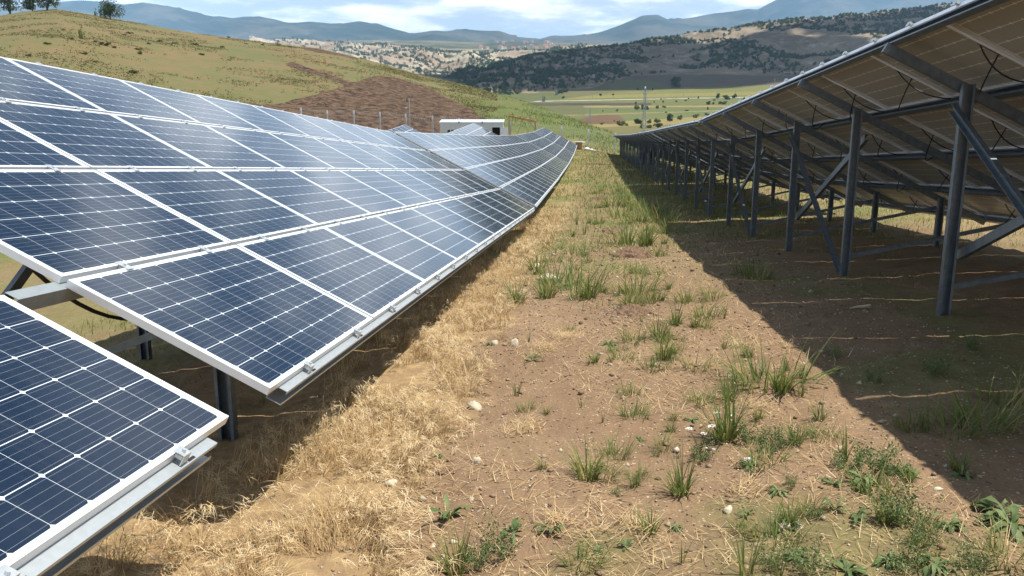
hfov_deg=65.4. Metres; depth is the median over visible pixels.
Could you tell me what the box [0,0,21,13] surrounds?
tree
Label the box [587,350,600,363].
grass tuft
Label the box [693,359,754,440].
grass tuft
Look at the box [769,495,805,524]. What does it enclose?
grass tuft
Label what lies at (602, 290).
grass tuft
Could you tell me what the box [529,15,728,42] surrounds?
mountain ridge
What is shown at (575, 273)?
grass tuft
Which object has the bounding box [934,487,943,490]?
stone
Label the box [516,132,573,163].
solar table
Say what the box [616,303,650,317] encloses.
soil mound
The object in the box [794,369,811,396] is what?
grass tuft
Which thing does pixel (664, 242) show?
grass tuft
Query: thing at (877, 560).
weed
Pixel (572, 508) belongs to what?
straw litter
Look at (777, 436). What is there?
weed
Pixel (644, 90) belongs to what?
power mast
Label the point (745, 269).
grass tuft
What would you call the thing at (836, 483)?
weed
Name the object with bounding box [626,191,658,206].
grass tuft
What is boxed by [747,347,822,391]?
grass tuft
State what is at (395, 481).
stone
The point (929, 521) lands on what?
grass tuft
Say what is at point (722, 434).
grass tuft
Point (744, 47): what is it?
hillside scrub
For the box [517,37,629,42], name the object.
mountain ridge
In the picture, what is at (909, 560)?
weed
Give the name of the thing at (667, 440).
grass tuft
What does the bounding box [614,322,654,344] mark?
grass tuft
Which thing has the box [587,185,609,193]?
grass tuft
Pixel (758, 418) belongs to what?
grass tuft
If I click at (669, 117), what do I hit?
tree
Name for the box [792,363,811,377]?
grass tuft
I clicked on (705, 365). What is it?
grass tuft
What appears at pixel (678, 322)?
grass tuft
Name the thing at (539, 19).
sky
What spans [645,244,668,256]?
grass tuft
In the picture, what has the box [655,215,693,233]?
grass tuft
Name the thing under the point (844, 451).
grass tuft
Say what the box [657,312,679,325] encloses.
grass tuft
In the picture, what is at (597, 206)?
grass tuft
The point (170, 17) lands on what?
mountain ridge
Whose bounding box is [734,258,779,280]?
grass tuft
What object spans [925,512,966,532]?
weed
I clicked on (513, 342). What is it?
stone
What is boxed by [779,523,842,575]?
weed
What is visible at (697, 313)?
grass tuft
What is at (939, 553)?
grass tuft
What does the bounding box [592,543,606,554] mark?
weed
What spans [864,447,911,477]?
weed
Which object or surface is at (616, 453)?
grass tuft
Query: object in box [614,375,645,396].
grass tuft
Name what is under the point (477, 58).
badland scrub
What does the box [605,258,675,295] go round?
grass tuft
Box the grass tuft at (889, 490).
[869,474,913,501]
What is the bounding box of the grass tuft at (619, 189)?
[607,184,630,194]
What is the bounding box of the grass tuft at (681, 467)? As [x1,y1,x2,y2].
[666,438,700,489]
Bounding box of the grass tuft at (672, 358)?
[662,349,681,361]
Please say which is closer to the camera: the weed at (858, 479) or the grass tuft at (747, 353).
the weed at (858, 479)
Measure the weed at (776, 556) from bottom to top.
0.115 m
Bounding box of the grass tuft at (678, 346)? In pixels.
[663,336,686,353]
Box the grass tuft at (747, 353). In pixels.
[734,339,764,357]
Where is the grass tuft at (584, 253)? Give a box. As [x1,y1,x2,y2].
[575,245,591,256]
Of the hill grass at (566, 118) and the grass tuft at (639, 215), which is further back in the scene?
the hill grass at (566, 118)
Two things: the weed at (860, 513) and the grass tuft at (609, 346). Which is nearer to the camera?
the weed at (860, 513)
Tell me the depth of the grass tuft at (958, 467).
3.70 m
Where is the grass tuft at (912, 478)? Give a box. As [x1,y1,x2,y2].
[897,460,922,481]
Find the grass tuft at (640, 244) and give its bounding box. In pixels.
[633,237,647,246]
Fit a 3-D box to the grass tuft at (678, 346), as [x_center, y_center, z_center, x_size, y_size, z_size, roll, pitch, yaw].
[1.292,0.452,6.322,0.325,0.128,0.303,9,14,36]
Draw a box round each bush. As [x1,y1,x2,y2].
[616,120,628,125]
[634,119,641,123]
[653,123,662,127]
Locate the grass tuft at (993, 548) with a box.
[959,511,1023,574]
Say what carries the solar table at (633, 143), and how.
on the ground at (994, 321)
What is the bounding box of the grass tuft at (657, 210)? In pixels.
[634,194,672,212]
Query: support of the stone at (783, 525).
on the ground at (994, 321)
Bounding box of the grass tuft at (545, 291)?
[518,266,571,299]
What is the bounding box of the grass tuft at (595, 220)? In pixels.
[588,214,605,224]
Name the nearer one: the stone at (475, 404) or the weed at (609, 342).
the stone at (475, 404)
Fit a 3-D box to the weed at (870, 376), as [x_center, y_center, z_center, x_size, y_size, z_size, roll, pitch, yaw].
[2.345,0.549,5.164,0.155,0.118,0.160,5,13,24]
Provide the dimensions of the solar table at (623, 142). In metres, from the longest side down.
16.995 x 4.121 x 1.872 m
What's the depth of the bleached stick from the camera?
7.65 m
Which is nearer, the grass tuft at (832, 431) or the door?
the grass tuft at (832, 431)
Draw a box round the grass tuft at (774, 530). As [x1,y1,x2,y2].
[726,493,822,559]
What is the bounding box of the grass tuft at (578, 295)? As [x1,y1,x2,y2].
[557,283,600,299]
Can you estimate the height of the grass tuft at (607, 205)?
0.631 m
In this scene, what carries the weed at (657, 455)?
on the ground at (994, 321)
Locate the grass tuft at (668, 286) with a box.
[663,277,675,288]
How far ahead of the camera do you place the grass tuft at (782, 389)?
5.28 m
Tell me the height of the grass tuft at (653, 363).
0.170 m
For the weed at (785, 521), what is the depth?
3.21 m
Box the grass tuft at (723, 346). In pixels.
[721,339,727,348]
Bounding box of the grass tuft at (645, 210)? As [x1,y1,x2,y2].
[635,204,654,213]
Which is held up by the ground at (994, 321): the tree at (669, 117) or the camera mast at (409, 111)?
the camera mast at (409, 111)
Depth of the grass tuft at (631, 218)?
20.22 m
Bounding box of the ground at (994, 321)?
[0,9,1023,575]
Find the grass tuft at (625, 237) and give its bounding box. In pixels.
[594,208,661,246]
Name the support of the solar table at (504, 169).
on the ground at (994, 321)
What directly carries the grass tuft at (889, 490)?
on the ground at (994, 321)
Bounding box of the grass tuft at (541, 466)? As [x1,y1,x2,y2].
[532,455,550,469]
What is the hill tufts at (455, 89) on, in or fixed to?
on the ground at (994, 321)
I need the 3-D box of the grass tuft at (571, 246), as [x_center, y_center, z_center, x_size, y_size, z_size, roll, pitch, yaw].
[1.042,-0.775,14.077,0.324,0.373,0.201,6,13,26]
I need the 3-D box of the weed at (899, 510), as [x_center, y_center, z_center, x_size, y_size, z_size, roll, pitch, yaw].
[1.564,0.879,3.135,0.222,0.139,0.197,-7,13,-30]
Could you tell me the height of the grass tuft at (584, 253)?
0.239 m
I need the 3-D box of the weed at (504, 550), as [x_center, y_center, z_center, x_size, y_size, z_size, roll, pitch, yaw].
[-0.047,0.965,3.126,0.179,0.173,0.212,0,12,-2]
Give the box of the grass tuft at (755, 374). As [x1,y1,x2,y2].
[748,348,769,381]
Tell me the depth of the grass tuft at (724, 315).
7.52 m
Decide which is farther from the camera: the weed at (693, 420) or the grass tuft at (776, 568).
the weed at (693, 420)
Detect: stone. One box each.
[220,563,235,572]
[385,479,397,486]
[467,400,481,410]
[472,457,480,463]
[510,338,518,345]
[537,273,559,282]
[723,505,731,513]
[779,523,792,529]
[793,523,802,529]
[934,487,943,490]
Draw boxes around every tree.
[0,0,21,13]
[20,0,37,10]
[36,0,60,9]
[98,0,124,18]
[667,113,672,120]
[670,76,680,86]
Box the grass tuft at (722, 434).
[670,383,763,443]
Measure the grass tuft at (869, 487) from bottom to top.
0.158 m
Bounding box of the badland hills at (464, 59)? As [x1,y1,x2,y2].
[249,36,601,73]
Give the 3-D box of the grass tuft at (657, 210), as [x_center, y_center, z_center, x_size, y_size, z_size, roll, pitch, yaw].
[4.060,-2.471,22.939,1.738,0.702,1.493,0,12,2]
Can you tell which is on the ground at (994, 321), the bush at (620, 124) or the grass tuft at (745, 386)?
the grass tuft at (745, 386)
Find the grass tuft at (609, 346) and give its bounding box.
[604,334,632,353]
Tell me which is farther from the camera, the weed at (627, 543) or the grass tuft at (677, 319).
the grass tuft at (677, 319)
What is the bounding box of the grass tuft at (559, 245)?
[547,241,570,248]
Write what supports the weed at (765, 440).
on the ground at (994, 321)
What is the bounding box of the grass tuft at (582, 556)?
[543,529,622,575]
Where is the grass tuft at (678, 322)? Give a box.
[666,290,689,323]
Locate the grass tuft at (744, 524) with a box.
[719,509,761,534]
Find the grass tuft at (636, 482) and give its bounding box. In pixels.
[623,464,643,487]
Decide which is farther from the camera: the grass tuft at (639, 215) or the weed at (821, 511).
the grass tuft at (639, 215)
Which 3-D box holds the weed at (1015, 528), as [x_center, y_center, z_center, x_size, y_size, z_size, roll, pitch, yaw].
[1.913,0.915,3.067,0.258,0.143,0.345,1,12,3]
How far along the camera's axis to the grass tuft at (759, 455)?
3.90 m
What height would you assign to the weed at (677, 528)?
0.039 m
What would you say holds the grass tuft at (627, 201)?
on the ground at (994, 321)
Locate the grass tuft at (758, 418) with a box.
[752,405,770,420]
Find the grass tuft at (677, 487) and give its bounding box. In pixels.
[647,451,717,497]
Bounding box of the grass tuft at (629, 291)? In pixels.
[605,278,649,296]
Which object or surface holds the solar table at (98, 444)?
on the ground at (994, 321)
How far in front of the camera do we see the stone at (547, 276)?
10.68 m
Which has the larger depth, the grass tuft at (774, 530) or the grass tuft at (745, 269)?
the grass tuft at (745, 269)
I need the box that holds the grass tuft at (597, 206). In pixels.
[588,199,603,208]
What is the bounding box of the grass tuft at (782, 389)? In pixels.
[703,321,846,394]
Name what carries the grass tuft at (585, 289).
on the ground at (994, 321)
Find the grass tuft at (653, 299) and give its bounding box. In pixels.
[636,279,669,303]
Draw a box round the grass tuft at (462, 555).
[441,502,476,574]
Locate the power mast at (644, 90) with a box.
[637,86,652,131]
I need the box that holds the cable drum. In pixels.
[576,141,584,149]
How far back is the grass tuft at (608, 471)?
3.87 m
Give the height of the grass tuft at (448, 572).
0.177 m
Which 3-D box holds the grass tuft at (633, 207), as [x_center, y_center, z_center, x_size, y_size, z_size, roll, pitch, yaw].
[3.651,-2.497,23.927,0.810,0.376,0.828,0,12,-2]
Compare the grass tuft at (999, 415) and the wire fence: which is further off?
the wire fence
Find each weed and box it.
[424,495,470,519]
[428,453,444,458]
[459,537,492,568]
[478,507,522,560]
[499,518,528,543]
[525,353,544,361]
[531,523,564,535]
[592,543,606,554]
[598,340,617,346]
[607,483,624,496]
[616,539,634,552]
[651,449,660,456]
[667,521,685,532]
[682,414,698,423]
[688,431,719,461]
[728,412,775,444]
[735,458,762,471]
[737,503,757,517]
[746,531,788,570]
[748,423,788,451]
[766,483,791,497]
[768,517,805,532]
[769,419,803,448]
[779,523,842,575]
[779,546,807,566]
[781,467,797,486]
[802,496,828,518]
[816,476,851,488]
[818,555,870,575]
[820,497,846,511]
[821,341,849,357]
[829,445,868,474]
[836,434,903,472]
[840,469,876,494]
[850,506,871,528]
[860,474,927,525]
[861,364,885,382]
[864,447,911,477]
[871,548,904,570]
[881,485,951,529]
[883,525,944,573]
[885,463,921,477]
[907,511,952,544]
[915,550,960,575]
[920,343,961,375]
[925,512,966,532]
[944,532,1005,575]
[949,465,975,480]
[961,334,984,349]
[969,498,1023,519]
[972,495,1023,544]
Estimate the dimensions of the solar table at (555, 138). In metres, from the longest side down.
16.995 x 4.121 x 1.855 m
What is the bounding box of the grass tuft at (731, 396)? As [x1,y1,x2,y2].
[709,370,751,401]
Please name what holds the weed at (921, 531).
on the ground at (994, 321)
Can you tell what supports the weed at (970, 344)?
on the ground at (994, 321)
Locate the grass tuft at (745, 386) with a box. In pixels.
[716,367,759,392]
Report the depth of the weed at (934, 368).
5.29 m
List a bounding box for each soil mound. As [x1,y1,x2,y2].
[592,195,608,199]
[602,225,625,233]
[609,246,652,258]
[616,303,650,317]
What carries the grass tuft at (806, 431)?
on the ground at (994, 321)
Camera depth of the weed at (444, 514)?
3.46 m
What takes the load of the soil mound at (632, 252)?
on the ground at (994, 321)
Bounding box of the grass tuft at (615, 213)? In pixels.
[599,200,637,217]
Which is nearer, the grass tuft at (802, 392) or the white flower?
the white flower
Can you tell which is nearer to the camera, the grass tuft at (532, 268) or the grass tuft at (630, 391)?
the grass tuft at (630, 391)
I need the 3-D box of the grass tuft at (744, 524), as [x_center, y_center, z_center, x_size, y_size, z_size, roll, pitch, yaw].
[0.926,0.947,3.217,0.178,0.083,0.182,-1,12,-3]
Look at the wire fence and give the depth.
94.81 m
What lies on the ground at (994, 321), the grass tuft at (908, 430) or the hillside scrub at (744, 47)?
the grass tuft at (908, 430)
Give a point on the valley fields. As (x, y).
(623, 99)
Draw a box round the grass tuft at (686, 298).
[664,283,711,303]
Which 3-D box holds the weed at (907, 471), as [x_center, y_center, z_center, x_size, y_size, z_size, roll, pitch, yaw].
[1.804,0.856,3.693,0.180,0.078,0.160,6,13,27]
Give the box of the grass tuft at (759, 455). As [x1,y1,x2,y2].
[724,431,802,470]
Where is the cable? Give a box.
[26,266,127,320]
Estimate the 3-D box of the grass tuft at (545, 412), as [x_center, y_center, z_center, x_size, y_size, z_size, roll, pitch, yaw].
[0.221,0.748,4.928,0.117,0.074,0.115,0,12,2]
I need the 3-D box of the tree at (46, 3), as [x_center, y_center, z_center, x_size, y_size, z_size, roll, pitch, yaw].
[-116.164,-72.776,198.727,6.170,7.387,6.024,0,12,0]
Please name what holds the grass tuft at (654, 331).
on the ground at (994, 321)
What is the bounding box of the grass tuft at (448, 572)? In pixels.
[415,527,484,575]
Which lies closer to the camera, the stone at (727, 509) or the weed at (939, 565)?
the weed at (939, 565)
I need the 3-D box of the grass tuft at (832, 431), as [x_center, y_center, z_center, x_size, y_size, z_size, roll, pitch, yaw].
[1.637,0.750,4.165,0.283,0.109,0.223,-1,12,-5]
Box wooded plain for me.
[320,40,621,51]
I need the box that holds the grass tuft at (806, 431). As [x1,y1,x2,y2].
[795,421,832,436]
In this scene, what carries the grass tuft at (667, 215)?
on the ground at (994, 321)
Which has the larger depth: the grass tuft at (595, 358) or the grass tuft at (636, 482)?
the grass tuft at (595, 358)
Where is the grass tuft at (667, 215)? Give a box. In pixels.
[636,198,686,222]
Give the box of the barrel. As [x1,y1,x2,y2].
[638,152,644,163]
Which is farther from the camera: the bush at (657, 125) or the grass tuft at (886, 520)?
the bush at (657, 125)
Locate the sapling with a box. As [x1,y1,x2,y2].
[78,24,85,37]
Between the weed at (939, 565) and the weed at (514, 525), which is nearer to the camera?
the weed at (939, 565)
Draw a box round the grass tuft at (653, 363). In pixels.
[629,349,683,371]
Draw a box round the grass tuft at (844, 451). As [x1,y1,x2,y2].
[832,420,858,463]
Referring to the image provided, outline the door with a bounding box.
[500,127,507,134]
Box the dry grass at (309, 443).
[58,206,573,575]
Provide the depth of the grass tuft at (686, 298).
8.66 m
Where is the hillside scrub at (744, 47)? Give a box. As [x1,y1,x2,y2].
[443,2,951,94]
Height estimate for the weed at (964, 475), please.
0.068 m
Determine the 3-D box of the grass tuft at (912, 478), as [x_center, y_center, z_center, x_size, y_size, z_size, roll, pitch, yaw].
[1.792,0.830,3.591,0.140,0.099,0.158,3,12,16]
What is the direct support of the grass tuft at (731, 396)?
on the ground at (994, 321)
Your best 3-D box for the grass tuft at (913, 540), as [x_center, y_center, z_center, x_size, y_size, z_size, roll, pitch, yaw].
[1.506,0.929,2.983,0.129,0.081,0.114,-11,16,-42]
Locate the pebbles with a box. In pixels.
[314,227,1023,575]
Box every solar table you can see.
[0,57,534,440]
[0,295,228,575]
[387,125,419,137]
[394,132,559,208]
[447,123,495,135]
[484,135,568,177]
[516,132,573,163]
[534,128,576,152]
[614,135,647,159]
[620,134,675,167]
[629,131,723,181]
[648,120,843,216]
[697,0,1023,315]
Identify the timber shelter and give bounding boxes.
[507,115,536,134]
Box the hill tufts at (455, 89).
[0,9,497,118]
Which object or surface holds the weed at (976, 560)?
on the ground at (994, 321)
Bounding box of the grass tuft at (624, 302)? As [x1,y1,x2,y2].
[614,287,650,306]
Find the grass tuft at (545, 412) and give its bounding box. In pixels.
[541,405,553,414]
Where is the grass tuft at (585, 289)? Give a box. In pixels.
[565,270,608,299]
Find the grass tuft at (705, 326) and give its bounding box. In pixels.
[684,313,715,329]
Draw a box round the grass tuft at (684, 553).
[678,540,690,564]
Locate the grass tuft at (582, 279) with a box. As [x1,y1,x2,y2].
[573,271,595,283]
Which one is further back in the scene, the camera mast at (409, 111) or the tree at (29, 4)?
the tree at (29, 4)
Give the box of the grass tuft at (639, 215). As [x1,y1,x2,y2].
[633,209,649,221]
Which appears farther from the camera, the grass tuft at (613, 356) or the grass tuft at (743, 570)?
the grass tuft at (613, 356)
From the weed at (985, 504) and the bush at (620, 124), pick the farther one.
the bush at (620, 124)
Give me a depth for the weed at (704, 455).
4.03 m
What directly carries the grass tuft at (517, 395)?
on the ground at (994, 321)
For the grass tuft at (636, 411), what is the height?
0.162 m
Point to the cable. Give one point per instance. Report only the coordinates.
(44, 279)
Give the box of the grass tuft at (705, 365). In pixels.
[668,346,716,372]
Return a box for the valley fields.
[419,73,801,134]
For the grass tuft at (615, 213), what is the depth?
22.31 m
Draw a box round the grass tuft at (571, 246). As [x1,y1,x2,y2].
[565,238,574,253]
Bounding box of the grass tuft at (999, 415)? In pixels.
[925,372,1023,435]
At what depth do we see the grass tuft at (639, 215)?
20.61 m
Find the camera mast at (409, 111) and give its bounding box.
[405,99,409,126]
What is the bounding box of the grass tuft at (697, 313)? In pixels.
[676,295,731,319]
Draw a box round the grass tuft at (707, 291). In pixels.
[695,285,720,294]
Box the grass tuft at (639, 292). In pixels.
[626,286,652,301]
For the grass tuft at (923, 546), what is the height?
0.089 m
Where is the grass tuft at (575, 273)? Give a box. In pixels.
[517,252,599,286]
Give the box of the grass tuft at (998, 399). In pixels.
[956,354,1023,408]
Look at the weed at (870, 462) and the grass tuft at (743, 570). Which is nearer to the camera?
the grass tuft at (743, 570)
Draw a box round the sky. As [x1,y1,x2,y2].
[0,0,774,38]
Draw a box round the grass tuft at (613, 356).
[596,339,643,361]
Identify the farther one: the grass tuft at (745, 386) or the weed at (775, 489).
the grass tuft at (745, 386)
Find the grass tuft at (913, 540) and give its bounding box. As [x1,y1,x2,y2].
[901,526,929,547]
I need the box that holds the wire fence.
[300,108,628,152]
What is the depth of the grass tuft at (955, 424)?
4.25 m
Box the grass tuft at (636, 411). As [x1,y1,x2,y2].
[610,391,657,419]
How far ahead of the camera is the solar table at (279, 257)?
5.55 m
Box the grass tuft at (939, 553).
[932,537,945,556]
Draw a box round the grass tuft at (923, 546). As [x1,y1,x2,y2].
[920,530,932,549]
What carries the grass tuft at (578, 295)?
on the ground at (994, 321)
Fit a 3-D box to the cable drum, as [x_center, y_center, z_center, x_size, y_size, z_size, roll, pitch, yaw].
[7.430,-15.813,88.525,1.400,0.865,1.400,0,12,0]
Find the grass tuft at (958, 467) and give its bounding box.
[938,437,987,472]
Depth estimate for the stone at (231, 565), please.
3.10 m
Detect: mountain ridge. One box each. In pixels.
[0,0,516,42]
[238,23,385,40]
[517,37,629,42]
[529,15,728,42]
[668,0,965,27]
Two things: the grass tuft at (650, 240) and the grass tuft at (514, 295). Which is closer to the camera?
the grass tuft at (514, 295)
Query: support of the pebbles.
on the ground at (994, 321)
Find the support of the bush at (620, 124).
on the valley fields
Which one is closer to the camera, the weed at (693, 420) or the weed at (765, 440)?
the weed at (765, 440)
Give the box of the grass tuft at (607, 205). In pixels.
[593,189,628,206]
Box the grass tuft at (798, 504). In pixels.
[789,489,832,519]
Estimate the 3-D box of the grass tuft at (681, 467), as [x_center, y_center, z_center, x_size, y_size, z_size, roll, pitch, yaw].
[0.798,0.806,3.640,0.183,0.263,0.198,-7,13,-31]
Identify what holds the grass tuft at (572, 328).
on the ground at (994, 321)
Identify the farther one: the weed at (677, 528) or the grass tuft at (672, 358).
the grass tuft at (672, 358)
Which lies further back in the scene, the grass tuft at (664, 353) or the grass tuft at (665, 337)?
the grass tuft at (665, 337)
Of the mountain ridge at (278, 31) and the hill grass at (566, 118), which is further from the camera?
the mountain ridge at (278, 31)
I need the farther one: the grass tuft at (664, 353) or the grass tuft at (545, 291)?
the grass tuft at (545, 291)
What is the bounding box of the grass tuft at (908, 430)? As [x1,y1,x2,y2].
[877,396,948,433]
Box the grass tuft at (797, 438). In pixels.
[767,414,819,444]
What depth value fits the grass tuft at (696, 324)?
7.22 m
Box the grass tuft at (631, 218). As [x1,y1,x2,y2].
[615,203,656,223]
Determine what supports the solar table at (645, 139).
on the ground at (994, 321)
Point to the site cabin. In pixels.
(496, 126)
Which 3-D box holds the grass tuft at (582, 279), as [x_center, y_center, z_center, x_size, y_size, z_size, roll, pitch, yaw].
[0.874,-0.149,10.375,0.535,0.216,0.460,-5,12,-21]
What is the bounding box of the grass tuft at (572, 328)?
[561,320,576,330]
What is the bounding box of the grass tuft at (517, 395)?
[509,377,524,396]
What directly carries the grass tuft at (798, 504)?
on the ground at (994, 321)
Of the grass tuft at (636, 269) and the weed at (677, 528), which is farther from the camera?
the grass tuft at (636, 269)
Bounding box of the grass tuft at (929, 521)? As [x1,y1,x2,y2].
[894,497,953,536]
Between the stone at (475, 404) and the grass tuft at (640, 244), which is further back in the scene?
the grass tuft at (640, 244)
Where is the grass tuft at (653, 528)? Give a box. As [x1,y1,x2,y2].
[630,500,670,534]
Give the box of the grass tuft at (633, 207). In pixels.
[625,201,640,210]
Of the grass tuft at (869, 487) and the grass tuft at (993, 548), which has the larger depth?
the grass tuft at (869, 487)
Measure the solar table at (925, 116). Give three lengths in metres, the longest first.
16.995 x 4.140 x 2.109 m
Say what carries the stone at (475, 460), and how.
on the ground at (994, 321)
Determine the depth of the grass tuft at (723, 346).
6.29 m
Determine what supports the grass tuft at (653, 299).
on the ground at (994, 321)
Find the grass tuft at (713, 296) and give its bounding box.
[699,284,726,300]
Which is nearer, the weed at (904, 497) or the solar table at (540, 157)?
the weed at (904, 497)
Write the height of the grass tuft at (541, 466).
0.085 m
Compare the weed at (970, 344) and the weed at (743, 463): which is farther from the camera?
the weed at (970, 344)
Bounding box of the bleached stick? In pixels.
[850,304,871,308]
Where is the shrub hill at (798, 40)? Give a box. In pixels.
[462,4,954,92]
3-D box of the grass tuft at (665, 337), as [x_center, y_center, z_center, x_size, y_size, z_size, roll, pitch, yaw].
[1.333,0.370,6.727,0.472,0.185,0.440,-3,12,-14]
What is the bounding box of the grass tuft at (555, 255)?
[534,245,567,262]
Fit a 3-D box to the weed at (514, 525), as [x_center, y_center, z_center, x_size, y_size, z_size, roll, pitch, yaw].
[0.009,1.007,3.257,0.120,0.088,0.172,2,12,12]
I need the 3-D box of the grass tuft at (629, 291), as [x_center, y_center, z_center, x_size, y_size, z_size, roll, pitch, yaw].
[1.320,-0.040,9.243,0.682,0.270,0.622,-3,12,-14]
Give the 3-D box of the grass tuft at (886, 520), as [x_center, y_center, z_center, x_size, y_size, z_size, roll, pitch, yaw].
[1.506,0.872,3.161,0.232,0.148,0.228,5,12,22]
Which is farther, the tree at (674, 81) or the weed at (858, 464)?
the tree at (674, 81)
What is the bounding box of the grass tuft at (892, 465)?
[887,455,902,475]
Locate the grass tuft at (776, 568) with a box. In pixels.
[765,539,790,575]
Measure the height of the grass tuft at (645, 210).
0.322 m
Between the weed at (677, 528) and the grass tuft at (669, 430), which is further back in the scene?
the grass tuft at (669, 430)
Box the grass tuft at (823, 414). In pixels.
[801,395,837,421]
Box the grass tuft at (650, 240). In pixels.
[626,219,664,245]
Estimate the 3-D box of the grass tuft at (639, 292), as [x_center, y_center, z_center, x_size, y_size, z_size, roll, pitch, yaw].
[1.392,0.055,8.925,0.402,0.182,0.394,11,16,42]
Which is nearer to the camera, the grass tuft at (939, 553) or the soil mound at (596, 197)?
the grass tuft at (939, 553)
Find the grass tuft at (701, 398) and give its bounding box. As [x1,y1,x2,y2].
[678,378,720,405]
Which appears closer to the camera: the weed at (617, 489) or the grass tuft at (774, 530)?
the grass tuft at (774, 530)
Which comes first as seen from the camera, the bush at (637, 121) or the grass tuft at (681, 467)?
the grass tuft at (681, 467)
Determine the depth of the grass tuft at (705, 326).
7.19 m
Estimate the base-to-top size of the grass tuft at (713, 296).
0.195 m
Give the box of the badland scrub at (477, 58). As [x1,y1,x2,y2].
[273,36,600,73]
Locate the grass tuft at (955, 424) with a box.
[888,379,1011,445]
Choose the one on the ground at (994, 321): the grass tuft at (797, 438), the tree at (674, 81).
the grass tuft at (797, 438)
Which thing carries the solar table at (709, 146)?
on the ground at (994, 321)
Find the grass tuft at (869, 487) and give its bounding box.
[827,454,920,504]
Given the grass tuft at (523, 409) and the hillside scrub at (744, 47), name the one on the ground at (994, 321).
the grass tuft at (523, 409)
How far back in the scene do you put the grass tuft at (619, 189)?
31.37 m
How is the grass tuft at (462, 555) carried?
on the ground at (994, 321)
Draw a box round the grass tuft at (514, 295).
[497,275,537,305]
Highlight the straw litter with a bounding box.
[316,202,1023,575]
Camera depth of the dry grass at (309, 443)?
4.16 m
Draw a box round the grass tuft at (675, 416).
[666,412,680,420]
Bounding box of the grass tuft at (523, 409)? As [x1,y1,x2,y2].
[512,398,537,412]
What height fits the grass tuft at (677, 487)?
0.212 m
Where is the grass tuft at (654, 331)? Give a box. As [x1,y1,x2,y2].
[640,313,676,338]
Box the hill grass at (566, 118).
[356,60,647,155]
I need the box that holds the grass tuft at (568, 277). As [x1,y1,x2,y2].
[509,252,625,294]
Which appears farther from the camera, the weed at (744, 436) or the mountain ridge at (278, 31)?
the mountain ridge at (278, 31)
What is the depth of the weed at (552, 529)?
3.27 m
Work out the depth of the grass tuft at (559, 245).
15.03 m
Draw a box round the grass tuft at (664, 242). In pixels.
[660,233,671,243]
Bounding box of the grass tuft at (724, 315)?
[721,303,727,318]
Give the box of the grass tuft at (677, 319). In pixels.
[669,311,684,324]
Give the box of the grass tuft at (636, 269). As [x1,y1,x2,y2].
[627,258,650,273]
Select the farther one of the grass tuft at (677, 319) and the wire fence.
the wire fence
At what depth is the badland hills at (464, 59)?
2042.45 m
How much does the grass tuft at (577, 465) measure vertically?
0.230 m
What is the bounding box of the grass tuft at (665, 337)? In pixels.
[650,320,690,343]
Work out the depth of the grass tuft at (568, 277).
9.86 m
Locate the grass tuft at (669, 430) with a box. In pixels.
[659,416,678,432]
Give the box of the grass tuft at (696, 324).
[685,311,702,327]
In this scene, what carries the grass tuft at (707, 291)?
on the ground at (994, 321)
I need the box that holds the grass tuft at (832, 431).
[798,420,840,442]
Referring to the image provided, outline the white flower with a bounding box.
[685,424,714,449]
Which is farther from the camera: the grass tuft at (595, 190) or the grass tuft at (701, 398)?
the grass tuft at (595, 190)
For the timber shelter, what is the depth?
91.31 m
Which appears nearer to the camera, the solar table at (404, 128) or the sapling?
the solar table at (404, 128)
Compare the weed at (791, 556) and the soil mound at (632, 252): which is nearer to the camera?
the weed at (791, 556)
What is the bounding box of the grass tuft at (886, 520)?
[866,488,924,525]
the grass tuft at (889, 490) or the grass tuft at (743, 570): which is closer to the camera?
the grass tuft at (743, 570)
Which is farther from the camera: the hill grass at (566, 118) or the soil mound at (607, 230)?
the hill grass at (566, 118)
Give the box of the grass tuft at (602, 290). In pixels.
[597,282,612,293]
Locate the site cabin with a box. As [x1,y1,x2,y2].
[439,119,507,134]
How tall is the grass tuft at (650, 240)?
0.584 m
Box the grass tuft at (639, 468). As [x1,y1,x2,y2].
[617,460,657,481]
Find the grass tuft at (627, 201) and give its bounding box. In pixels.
[620,197,638,206]
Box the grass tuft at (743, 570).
[725,520,773,575]
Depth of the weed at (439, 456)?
4.17 m
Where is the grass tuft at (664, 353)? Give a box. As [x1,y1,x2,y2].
[645,331,685,359]
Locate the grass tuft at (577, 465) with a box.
[551,432,624,481]
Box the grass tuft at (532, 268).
[516,247,552,274]
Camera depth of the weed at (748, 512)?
3.35 m
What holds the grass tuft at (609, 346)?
on the ground at (994, 321)
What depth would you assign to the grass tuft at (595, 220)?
20.40 m
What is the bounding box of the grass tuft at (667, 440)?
[647,428,686,451]
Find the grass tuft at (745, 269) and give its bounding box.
[721,249,781,274]
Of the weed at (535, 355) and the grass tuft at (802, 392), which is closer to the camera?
the grass tuft at (802, 392)
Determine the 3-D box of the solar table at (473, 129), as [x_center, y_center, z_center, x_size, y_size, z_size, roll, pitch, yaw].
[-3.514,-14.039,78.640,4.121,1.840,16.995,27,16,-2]
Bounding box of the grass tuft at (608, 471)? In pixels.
[567,446,625,482]
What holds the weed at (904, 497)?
on the ground at (994, 321)
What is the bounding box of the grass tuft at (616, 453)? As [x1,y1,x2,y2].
[586,427,642,460]

